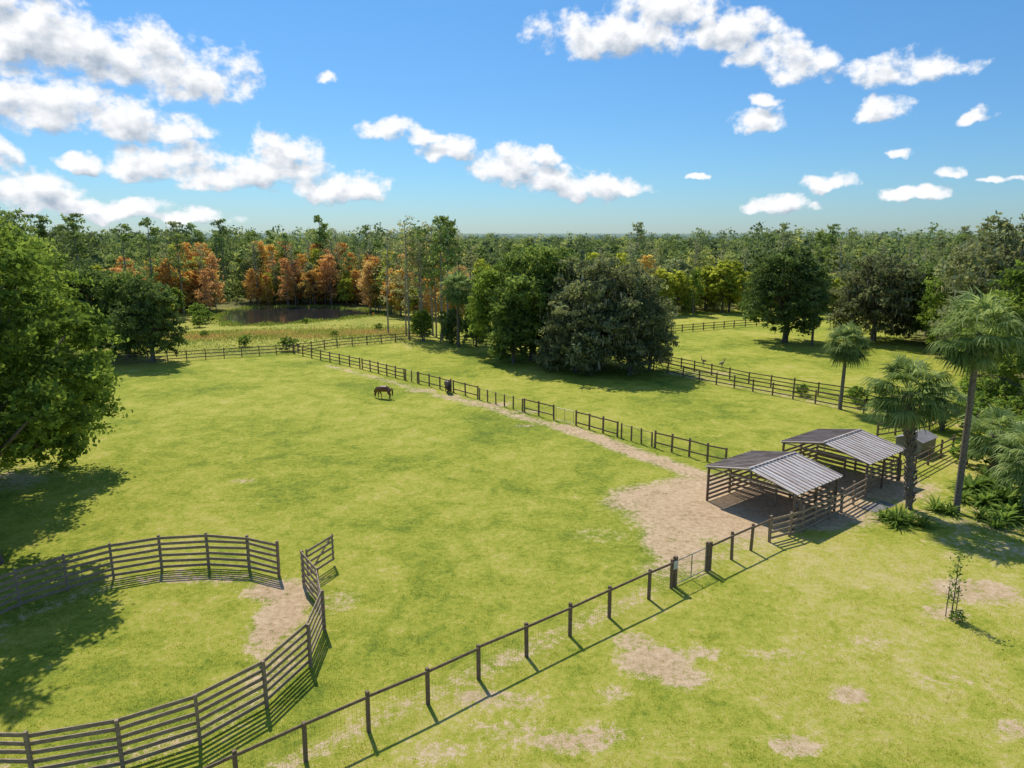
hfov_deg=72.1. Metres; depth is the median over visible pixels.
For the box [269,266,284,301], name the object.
slender tree
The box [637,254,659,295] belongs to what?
slender tree
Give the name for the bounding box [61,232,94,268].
pine tree
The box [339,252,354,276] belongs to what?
pine tree
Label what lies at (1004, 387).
shrub
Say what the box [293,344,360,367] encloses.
board fence
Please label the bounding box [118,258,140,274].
slender tree
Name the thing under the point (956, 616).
shrub
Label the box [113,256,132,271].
slender tree
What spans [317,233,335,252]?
pine tree
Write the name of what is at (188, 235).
pine tree
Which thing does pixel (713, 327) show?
board fence
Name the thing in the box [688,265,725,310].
broadleaf tree
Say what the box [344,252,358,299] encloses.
slender tree
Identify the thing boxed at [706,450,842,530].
horse shelter
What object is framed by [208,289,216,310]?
broadleaf tree
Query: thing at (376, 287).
slender tree
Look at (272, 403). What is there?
ground
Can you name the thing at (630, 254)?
bare tree
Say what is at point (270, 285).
slender tree
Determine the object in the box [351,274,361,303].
slender tree
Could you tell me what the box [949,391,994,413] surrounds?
shrub
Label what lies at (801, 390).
shrub
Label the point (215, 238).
pine tree
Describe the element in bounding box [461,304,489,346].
oak tree
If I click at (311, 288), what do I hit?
broadleaf tree
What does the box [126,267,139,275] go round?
slender tree
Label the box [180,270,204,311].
broadleaf tree
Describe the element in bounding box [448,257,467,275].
slender tree
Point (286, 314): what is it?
pond water
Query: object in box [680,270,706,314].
slender tree
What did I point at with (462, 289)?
slender tree
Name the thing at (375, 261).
slender tree
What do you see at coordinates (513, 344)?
oak tree
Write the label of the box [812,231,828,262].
pine tree
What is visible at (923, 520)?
garden plant
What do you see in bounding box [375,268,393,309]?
slender tree
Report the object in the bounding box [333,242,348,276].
slender tree
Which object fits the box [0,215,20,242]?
pine tree
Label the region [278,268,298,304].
slender tree
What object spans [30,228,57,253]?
pine tree
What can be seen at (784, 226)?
pine tree
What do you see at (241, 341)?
shrub
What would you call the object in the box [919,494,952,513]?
garden plant
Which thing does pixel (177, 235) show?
pine tree
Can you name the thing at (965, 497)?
garden plant
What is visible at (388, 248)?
cypress tree
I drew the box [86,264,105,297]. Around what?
broadleaf tree
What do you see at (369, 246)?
bare tree
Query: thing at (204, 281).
slender tree
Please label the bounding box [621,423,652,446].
wire fence
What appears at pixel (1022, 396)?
oak tree
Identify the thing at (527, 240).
pine tree
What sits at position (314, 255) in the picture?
slender tree
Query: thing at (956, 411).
palm tree
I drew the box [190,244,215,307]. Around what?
bare tree
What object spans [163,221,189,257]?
pine tree
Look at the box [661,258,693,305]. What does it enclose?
broadleaf tree
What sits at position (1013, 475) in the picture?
palm tree
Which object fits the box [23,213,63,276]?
pine tree
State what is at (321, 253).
pine tree
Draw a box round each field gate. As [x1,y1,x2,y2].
[556,407,573,423]
[673,541,710,587]
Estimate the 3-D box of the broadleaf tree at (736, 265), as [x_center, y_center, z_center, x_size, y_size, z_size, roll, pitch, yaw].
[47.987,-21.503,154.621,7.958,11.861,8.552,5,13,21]
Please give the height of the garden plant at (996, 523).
0.882 m
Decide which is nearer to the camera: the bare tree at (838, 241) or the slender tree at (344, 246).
the bare tree at (838, 241)
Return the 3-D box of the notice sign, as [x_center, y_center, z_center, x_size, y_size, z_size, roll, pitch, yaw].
[7.968,8.797,34.206,0.320,0.420,0.011,-10,15,-38]
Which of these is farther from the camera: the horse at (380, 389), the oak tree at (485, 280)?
the oak tree at (485, 280)
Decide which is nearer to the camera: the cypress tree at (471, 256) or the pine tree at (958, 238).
the cypress tree at (471, 256)
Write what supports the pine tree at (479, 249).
on the ground at (272, 403)
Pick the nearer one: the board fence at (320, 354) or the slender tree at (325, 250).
the board fence at (320, 354)
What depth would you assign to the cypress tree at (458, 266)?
116.17 m
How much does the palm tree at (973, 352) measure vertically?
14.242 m
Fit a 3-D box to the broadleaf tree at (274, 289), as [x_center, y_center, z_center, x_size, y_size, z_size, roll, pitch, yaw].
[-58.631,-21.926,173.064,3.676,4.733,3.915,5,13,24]
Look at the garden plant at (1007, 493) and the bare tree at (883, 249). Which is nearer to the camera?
the garden plant at (1007, 493)
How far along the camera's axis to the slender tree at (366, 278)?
155.55 m
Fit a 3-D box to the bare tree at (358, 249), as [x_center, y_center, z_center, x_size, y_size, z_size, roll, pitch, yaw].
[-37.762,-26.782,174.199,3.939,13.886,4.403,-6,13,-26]
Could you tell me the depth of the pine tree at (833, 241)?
191.44 m
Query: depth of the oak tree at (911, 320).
111.45 m
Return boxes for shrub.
[184,303,211,316]
[191,315,207,326]
[192,309,214,320]
[200,330,209,334]
[238,335,252,344]
[277,336,299,350]
[330,330,339,335]
[373,323,382,328]
[792,383,811,395]
[844,386,870,401]
[851,397,863,407]
[871,387,897,401]
[912,387,942,403]
[948,440,990,464]
[948,609,967,622]
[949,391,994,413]
[957,399,989,420]
[959,407,1018,434]
[960,378,1021,406]
[980,426,1022,446]
[993,395,1023,415]
[1014,410,1023,423]
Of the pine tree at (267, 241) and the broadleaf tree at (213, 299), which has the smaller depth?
the broadleaf tree at (213, 299)
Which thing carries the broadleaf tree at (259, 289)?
on the ground at (272, 403)
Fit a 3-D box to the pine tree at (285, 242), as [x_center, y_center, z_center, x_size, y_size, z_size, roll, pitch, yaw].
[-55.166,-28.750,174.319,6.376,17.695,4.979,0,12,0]
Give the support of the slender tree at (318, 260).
on the ground at (272, 403)
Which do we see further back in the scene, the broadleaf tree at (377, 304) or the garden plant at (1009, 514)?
the broadleaf tree at (377, 304)
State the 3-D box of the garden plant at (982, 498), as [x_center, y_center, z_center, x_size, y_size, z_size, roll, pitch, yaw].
[30.235,7.259,45.140,2.756,1.248,2.715,-2,12,-10]
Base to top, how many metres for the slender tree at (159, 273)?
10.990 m
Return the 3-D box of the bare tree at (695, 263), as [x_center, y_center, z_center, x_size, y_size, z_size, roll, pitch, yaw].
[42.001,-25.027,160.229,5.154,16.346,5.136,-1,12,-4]
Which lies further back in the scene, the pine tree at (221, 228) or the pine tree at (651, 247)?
the pine tree at (651, 247)
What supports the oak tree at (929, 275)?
on the ground at (272, 403)
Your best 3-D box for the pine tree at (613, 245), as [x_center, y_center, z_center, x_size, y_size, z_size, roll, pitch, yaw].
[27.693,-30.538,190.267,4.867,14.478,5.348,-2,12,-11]
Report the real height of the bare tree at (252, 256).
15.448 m
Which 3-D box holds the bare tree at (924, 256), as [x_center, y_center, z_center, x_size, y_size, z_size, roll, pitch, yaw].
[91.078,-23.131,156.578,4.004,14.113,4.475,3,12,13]
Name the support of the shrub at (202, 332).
on the ground at (272, 403)
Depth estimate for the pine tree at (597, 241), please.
206.40 m
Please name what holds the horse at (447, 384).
on the ground at (272, 403)
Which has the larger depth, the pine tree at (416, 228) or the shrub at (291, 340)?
the pine tree at (416, 228)
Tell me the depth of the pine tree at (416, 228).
207.88 m
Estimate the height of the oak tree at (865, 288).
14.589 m
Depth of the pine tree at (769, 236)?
226.51 m
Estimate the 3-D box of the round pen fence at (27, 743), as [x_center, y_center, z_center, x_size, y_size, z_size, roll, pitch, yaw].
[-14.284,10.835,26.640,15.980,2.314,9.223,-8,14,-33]
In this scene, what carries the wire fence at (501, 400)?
on the ground at (272, 403)
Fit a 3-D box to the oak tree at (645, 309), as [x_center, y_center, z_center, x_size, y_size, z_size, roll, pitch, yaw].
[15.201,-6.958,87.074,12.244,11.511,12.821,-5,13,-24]
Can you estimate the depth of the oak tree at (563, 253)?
91.79 m
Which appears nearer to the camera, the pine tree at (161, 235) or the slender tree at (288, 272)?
the slender tree at (288, 272)
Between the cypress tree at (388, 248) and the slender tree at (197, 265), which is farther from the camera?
the slender tree at (197, 265)
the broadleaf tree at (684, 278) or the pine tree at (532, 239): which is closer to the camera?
the broadleaf tree at (684, 278)
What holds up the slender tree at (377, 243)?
on the ground at (272, 403)
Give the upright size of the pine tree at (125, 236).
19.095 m
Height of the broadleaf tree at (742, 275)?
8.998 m
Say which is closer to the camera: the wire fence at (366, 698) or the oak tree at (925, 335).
the wire fence at (366, 698)
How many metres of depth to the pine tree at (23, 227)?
124.36 m
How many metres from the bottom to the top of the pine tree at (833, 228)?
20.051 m
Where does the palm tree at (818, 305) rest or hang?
on the ground at (272, 403)
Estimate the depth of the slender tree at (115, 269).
113.31 m
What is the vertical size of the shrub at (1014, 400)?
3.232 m
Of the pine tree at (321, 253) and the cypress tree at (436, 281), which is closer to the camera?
the cypress tree at (436, 281)
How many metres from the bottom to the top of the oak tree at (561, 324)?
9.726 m
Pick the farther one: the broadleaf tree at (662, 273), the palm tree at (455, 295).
the broadleaf tree at (662, 273)
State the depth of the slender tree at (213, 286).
156.58 m
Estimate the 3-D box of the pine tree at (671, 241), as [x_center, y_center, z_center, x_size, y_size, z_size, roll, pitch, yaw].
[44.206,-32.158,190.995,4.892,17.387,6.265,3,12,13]
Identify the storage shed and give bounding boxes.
[895,429,937,457]
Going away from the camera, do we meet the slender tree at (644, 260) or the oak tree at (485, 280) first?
the oak tree at (485, 280)
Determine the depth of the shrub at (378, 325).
126.50 m
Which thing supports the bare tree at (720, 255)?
on the ground at (272, 403)
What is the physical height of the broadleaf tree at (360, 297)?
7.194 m
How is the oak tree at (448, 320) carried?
on the ground at (272, 403)
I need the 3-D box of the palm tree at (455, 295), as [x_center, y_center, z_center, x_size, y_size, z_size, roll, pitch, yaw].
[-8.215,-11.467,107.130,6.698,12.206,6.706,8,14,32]
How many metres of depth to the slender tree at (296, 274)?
172.10 m
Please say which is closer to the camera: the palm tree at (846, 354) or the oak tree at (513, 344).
the palm tree at (846, 354)
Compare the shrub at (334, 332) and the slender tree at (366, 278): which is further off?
the slender tree at (366, 278)
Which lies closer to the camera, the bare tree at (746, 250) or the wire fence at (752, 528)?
the wire fence at (752, 528)
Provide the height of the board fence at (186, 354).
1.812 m
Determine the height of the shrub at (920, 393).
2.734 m
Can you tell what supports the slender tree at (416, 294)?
on the ground at (272, 403)
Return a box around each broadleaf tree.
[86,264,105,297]
[166,269,199,309]
[168,287,185,319]
[173,282,194,308]
[178,279,200,306]
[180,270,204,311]
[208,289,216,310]
[243,273,265,303]
[268,286,282,303]
[297,264,325,302]
[297,269,325,304]
[335,285,347,304]
[337,278,354,305]
[356,277,367,305]
[370,286,385,310]
[378,279,399,314]
[381,267,413,315]
[406,285,424,313]
[436,271,465,311]
[649,268,675,302]
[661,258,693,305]
[667,269,697,312]
[685,277,708,311]
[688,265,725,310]
[706,262,738,312]
[712,259,748,311]
[736,271,755,308]
[825,277,844,310]
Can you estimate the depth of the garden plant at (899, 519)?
41.88 m
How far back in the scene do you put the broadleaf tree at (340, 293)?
170.22 m
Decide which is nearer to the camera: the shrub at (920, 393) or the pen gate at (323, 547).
the pen gate at (323, 547)
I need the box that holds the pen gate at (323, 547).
[305,534,334,576]
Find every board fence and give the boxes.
[78,344,293,363]
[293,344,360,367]
[297,332,626,359]
[361,358,404,379]
[418,372,451,391]
[452,380,478,398]
[523,398,554,419]
[575,410,618,436]
[627,358,865,412]
[654,430,727,461]
[656,355,978,418]
[669,319,798,331]
[769,488,844,541]
[840,474,868,508]
[876,410,949,435]
[899,434,955,480]
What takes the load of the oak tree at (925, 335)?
on the ground at (272, 403)
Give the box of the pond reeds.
[209,303,397,326]
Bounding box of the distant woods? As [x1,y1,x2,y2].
[23,220,1022,308]
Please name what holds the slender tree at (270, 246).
on the ground at (272, 403)
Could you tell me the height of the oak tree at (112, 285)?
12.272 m
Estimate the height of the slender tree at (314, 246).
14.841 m
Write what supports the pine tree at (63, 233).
on the ground at (272, 403)
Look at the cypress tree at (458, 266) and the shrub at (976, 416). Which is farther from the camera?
the cypress tree at (458, 266)
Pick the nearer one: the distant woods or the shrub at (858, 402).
the shrub at (858, 402)
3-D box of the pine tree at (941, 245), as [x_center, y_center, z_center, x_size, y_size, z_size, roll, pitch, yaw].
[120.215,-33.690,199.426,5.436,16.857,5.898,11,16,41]
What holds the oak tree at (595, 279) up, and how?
on the ground at (272, 403)
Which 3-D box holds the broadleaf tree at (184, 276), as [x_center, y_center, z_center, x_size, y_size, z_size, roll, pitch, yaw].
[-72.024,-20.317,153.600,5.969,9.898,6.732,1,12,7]
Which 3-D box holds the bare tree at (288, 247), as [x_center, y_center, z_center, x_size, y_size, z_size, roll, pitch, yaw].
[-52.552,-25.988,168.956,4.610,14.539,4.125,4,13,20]
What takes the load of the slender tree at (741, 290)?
on the ground at (272, 403)
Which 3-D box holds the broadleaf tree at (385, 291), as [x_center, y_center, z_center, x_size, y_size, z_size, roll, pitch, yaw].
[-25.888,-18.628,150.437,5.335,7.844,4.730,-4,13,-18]
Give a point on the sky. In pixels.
(493, 116)
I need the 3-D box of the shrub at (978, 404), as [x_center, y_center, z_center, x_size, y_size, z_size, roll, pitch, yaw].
[41.490,2.697,63.248,3.090,2.734,3.693,-6,13,-24]
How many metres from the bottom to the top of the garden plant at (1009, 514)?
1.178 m
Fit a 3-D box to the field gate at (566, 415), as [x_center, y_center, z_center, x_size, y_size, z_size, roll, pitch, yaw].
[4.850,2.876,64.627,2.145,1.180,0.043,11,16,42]
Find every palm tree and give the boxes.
[438,269,476,346]
[799,284,832,345]
[822,321,874,409]
[858,350,966,509]
[922,378,967,430]
[925,284,1023,512]
[955,401,1023,476]
[984,418,1023,511]
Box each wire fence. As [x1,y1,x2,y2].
[204,559,673,767]
[405,369,417,382]
[479,388,522,411]
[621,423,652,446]
[709,516,772,570]
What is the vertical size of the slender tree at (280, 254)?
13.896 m
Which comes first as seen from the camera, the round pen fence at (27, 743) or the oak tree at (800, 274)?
the round pen fence at (27, 743)
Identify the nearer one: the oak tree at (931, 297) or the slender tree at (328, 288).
the oak tree at (931, 297)
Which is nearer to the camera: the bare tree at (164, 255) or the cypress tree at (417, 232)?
the cypress tree at (417, 232)
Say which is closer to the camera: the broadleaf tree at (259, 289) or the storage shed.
the storage shed
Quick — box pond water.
[216,306,381,324]
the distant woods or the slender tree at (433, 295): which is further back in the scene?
the distant woods
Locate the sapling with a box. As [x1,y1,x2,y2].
[943,550,971,616]
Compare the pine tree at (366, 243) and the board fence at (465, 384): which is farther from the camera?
the pine tree at (366, 243)
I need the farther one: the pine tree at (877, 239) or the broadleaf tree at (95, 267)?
the pine tree at (877, 239)
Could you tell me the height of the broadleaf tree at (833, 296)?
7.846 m
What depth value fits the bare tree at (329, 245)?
172.52 m
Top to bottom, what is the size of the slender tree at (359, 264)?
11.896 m
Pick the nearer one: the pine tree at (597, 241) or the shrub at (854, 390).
the shrub at (854, 390)
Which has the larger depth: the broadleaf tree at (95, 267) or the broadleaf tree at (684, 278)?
the broadleaf tree at (684, 278)
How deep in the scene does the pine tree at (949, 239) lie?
232.06 m
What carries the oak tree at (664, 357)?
on the ground at (272, 403)
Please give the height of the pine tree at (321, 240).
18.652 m
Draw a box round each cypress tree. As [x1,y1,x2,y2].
[367,228,402,332]
[386,239,419,334]
[390,216,424,337]
[398,230,433,335]
[400,238,435,340]
[412,226,439,335]
[417,221,446,336]
[421,227,461,340]
[431,215,469,312]
[448,232,468,289]
[461,244,480,308]
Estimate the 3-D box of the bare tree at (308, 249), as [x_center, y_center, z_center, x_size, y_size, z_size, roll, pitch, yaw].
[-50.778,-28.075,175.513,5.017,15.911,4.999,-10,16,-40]
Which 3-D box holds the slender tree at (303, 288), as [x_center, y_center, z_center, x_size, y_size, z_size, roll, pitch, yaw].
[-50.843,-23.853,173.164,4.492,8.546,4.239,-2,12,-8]
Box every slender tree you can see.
[103,267,121,276]
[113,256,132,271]
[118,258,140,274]
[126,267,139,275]
[141,258,158,278]
[153,265,166,288]
[154,258,176,291]
[165,243,188,266]
[172,241,199,275]
[186,256,210,304]
[190,242,224,285]
[193,270,216,307]
[200,267,221,308]
[203,254,225,309]
[241,258,258,301]
[242,240,271,299]
[242,268,260,304]
[255,269,263,302]
[259,272,276,304]
[259,274,275,304]
[265,243,278,276]
[265,260,278,302]
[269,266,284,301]
[271,248,287,284]
[273,241,291,280]
[274,258,296,305]
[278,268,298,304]
[282,259,303,303]
[284,250,303,300]
[293,253,309,302]
[297,270,312,303]
[299,262,316,303]
[307,243,323,300]
[307,249,329,301]
[312,253,343,304]
[315,254,337,303]
[317,249,339,301]
[322,268,335,302]
[327,256,343,301]
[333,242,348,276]
[342,271,356,303]
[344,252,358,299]
[348,270,360,304]
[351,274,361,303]
[354,255,365,299]
[355,263,375,310]
[357,261,374,302]
[358,255,377,297]
[361,256,384,310]
[365,240,381,260]
[369,263,388,310]
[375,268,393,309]
[379,250,395,268]
[393,278,406,314]
[395,254,404,268]
[402,246,425,280]
[410,269,429,310]
[418,279,438,314]
[424,265,442,318]
[437,271,446,314]
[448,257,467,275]
[453,264,469,316]
[469,258,489,279]
[585,252,596,261]
[610,253,631,281]
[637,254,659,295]
[660,276,678,309]
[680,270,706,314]
[700,265,718,309]
[735,277,748,311]
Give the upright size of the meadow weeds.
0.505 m
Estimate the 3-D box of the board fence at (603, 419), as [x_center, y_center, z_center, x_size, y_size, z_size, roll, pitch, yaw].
[7.393,3.556,61.851,0.180,1.819,5.014,-10,16,-40]
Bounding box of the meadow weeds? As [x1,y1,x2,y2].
[117,324,433,353]
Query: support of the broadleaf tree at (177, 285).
on the ground at (272, 403)
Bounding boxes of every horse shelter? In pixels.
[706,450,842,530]
[780,429,903,494]
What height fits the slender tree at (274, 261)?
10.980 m
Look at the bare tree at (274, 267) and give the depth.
171.31 m
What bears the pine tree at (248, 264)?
on the ground at (272, 403)
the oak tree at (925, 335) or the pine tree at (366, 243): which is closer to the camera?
the oak tree at (925, 335)
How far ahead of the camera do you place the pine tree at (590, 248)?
199.29 m
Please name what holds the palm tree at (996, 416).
on the ground at (272, 403)
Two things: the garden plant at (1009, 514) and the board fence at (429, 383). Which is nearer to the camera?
the garden plant at (1009, 514)
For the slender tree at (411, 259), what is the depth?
164.57 m
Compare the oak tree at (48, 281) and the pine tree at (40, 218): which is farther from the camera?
the pine tree at (40, 218)
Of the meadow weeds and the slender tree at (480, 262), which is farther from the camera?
the slender tree at (480, 262)
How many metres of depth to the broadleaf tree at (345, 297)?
168.41 m
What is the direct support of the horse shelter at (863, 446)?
on the ground at (272, 403)
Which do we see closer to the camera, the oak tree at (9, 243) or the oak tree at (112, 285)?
the oak tree at (9, 243)
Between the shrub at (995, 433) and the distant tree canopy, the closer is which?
the shrub at (995, 433)
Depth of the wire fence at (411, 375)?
82.54 m
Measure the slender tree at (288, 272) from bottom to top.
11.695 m
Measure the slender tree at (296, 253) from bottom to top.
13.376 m
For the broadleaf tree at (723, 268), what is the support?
on the ground at (272, 403)
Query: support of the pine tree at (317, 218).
on the ground at (272, 403)
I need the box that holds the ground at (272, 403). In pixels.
[0,265,1023,767]
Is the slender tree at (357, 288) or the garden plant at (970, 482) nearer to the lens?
the garden plant at (970, 482)
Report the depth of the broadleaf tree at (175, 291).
139.00 m
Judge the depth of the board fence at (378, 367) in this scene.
86.57 m
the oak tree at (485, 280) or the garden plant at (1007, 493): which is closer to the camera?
the garden plant at (1007, 493)
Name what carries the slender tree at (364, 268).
on the ground at (272, 403)
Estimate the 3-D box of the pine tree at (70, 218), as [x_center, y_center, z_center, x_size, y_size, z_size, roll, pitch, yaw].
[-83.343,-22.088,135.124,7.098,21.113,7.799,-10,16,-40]
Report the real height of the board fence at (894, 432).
1.787 m
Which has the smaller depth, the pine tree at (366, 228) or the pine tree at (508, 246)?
the pine tree at (508, 246)
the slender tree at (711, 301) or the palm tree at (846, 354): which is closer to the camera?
the palm tree at (846, 354)
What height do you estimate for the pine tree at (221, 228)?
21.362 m
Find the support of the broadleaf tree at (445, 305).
on the ground at (272, 403)
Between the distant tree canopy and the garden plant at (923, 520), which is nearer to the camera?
the garden plant at (923, 520)
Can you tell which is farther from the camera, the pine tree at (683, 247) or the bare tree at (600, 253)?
the pine tree at (683, 247)
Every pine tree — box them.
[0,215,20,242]
[2,207,43,254]
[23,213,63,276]
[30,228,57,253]
[48,224,65,252]
[52,221,89,272]
[53,213,96,264]
[57,224,72,253]
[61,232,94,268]
[87,231,102,255]
[96,233,108,255]
[105,223,142,273]
[131,234,146,264]
[136,217,166,281]
[141,243,162,282]
[155,231,170,258]
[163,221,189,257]
[164,232,191,313]
[179,233,193,250]
[185,222,199,244]
[190,230,205,252]
[205,231,225,280]
[209,219,231,287]
[242,243,262,276]
[244,231,260,248]
[264,230,277,259]
[264,239,272,259]
[277,232,299,302]
[308,215,333,254]
[312,251,327,302]
[314,228,334,254]
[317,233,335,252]
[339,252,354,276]
[359,224,372,250]
[360,236,373,249]
[369,248,383,264]
[389,252,401,274]
[411,226,423,241]
[429,216,446,254]
[469,247,487,271]
[495,236,511,252]
[501,242,514,252]
[524,238,533,246]
[528,236,539,251]
[580,244,594,257]
[590,240,599,252]
[608,244,619,257]
[627,222,650,258]
[629,229,644,253]
[642,241,657,267]
[666,234,683,268]
[672,239,690,263]
[763,233,774,243]
[769,222,792,253]
[776,230,798,250]
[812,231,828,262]
[819,233,842,267]
[820,224,843,266]
[871,235,887,252]
[929,235,946,261]
[936,238,952,255]
[943,234,964,257]
[954,225,972,240]
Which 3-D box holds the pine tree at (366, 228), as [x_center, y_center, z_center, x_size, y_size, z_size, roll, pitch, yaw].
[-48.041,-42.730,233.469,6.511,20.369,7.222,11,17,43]
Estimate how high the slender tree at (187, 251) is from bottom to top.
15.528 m
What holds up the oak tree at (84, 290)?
on the ground at (272, 403)
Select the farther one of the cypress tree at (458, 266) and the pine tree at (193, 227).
the pine tree at (193, 227)
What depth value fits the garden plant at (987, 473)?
48.38 m
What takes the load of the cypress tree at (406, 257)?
on the ground at (272, 403)
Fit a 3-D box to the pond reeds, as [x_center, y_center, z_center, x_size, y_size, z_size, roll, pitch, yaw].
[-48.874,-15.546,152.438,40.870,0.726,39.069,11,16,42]
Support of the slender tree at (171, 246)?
on the ground at (272, 403)
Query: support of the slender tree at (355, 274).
on the ground at (272, 403)
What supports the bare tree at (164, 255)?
on the ground at (272, 403)
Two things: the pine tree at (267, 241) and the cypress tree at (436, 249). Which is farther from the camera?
the pine tree at (267, 241)
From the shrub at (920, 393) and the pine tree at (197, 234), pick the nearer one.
the shrub at (920, 393)
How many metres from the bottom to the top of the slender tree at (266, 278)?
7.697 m
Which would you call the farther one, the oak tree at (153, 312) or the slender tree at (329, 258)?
the slender tree at (329, 258)
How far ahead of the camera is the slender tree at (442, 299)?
140.88 m
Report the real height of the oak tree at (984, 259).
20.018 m
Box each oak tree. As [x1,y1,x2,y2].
[0,219,132,464]
[0,245,123,564]
[25,268,63,318]
[44,261,119,354]
[90,271,164,358]
[100,276,191,362]
[410,308,433,340]
[438,307,464,343]
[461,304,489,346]
[464,257,528,353]
[481,242,568,360]
[486,303,535,362]
[514,246,607,357]
[532,297,615,374]
[536,253,669,374]
[596,280,681,376]
[625,320,679,370]
[738,242,834,342]
[825,251,928,340]
[891,274,940,341]
[904,255,965,344]
[907,262,933,336]
[913,271,974,344]
[927,210,1023,382]
[955,259,1023,393]
[1018,380,1023,415]
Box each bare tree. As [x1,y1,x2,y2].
[155,242,179,311]
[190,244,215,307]
[240,254,249,299]
[247,241,265,304]
[266,251,279,303]
[284,246,302,304]
[295,240,312,269]
[322,228,349,301]
[325,239,338,303]
[353,248,363,302]
[361,230,376,267]
[596,246,605,257]
[623,241,637,271]
[648,248,664,271]
[687,238,704,274]
[715,250,729,309]
[739,246,752,271]
[829,239,850,288]
[876,243,888,264]
[901,240,918,263]
[915,248,930,266]
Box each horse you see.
[374,386,392,398]
[444,380,451,393]
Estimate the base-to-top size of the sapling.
3.306 m
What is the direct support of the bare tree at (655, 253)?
on the ground at (272, 403)
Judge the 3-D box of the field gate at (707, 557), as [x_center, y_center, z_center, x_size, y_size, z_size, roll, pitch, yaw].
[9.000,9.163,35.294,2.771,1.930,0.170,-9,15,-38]
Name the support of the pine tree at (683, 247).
on the ground at (272, 403)
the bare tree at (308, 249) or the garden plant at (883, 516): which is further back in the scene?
the bare tree at (308, 249)
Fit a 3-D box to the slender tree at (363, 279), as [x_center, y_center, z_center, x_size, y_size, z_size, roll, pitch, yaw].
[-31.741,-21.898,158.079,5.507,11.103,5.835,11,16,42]
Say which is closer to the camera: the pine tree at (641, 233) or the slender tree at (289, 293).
the slender tree at (289, 293)
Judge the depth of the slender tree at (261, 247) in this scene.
178.95 m
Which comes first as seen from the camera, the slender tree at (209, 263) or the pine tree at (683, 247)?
the slender tree at (209, 263)
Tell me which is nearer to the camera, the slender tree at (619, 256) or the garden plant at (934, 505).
the garden plant at (934, 505)
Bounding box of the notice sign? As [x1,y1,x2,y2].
[674,560,677,569]
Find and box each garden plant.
[871,506,895,522]
[877,504,921,530]
[894,505,922,521]
[909,511,938,528]
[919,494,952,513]
[930,499,964,516]
[943,473,992,492]
[945,486,979,505]
[964,487,1005,510]
[968,503,997,521]
[971,464,1017,490]
[973,481,1023,508]
[977,513,1015,531]
[983,505,1023,529]
[985,497,1023,522]
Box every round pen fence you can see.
[0,532,280,613]
[0,550,325,767]
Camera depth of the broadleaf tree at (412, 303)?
143.61 m
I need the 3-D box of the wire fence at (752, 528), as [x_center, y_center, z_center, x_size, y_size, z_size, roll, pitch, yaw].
[12.345,8.635,37.896,5.606,1.887,0.215,-9,15,-37]
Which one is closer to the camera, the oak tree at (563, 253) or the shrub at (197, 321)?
the oak tree at (563, 253)
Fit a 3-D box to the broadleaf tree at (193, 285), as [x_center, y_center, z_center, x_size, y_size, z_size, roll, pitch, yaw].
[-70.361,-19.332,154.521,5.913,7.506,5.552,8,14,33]
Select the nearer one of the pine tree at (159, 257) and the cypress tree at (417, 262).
the cypress tree at (417, 262)
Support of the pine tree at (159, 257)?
on the ground at (272, 403)
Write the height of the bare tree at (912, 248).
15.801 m
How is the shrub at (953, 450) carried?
on the ground at (272, 403)
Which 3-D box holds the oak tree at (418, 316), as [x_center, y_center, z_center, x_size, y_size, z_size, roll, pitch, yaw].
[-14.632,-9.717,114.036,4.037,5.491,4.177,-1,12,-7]
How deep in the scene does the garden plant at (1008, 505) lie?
43.38 m
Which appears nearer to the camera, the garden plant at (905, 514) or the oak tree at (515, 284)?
the garden plant at (905, 514)
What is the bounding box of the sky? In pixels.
[0,0,1023,233]
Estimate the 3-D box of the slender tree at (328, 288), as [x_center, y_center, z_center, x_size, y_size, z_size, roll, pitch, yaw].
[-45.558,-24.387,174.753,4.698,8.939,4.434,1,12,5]
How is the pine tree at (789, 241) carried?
on the ground at (272, 403)
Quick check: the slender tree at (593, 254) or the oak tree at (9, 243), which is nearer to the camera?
the oak tree at (9, 243)
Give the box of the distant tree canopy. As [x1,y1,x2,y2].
[31,232,1021,244]
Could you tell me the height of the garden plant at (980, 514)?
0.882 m
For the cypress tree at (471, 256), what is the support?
on the ground at (272, 403)
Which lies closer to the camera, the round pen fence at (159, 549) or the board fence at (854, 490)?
the round pen fence at (159, 549)
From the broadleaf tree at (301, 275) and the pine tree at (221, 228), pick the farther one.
the pine tree at (221, 228)
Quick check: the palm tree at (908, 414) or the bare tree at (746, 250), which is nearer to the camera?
the palm tree at (908, 414)
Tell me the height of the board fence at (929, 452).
1.827 m
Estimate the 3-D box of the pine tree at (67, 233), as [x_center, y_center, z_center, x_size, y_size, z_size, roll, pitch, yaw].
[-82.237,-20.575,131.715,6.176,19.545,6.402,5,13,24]
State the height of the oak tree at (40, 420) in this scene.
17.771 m
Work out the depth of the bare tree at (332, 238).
174.60 m
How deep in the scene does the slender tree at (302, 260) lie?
175.30 m
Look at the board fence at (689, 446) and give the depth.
54.66 m
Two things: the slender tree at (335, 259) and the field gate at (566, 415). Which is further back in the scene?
the slender tree at (335, 259)
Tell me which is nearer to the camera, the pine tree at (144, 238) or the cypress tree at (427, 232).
the cypress tree at (427, 232)
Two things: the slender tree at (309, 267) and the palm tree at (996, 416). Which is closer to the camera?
the palm tree at (996, 416)
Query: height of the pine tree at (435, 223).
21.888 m
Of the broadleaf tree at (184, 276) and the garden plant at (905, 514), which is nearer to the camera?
the garden plant at (905, 514)

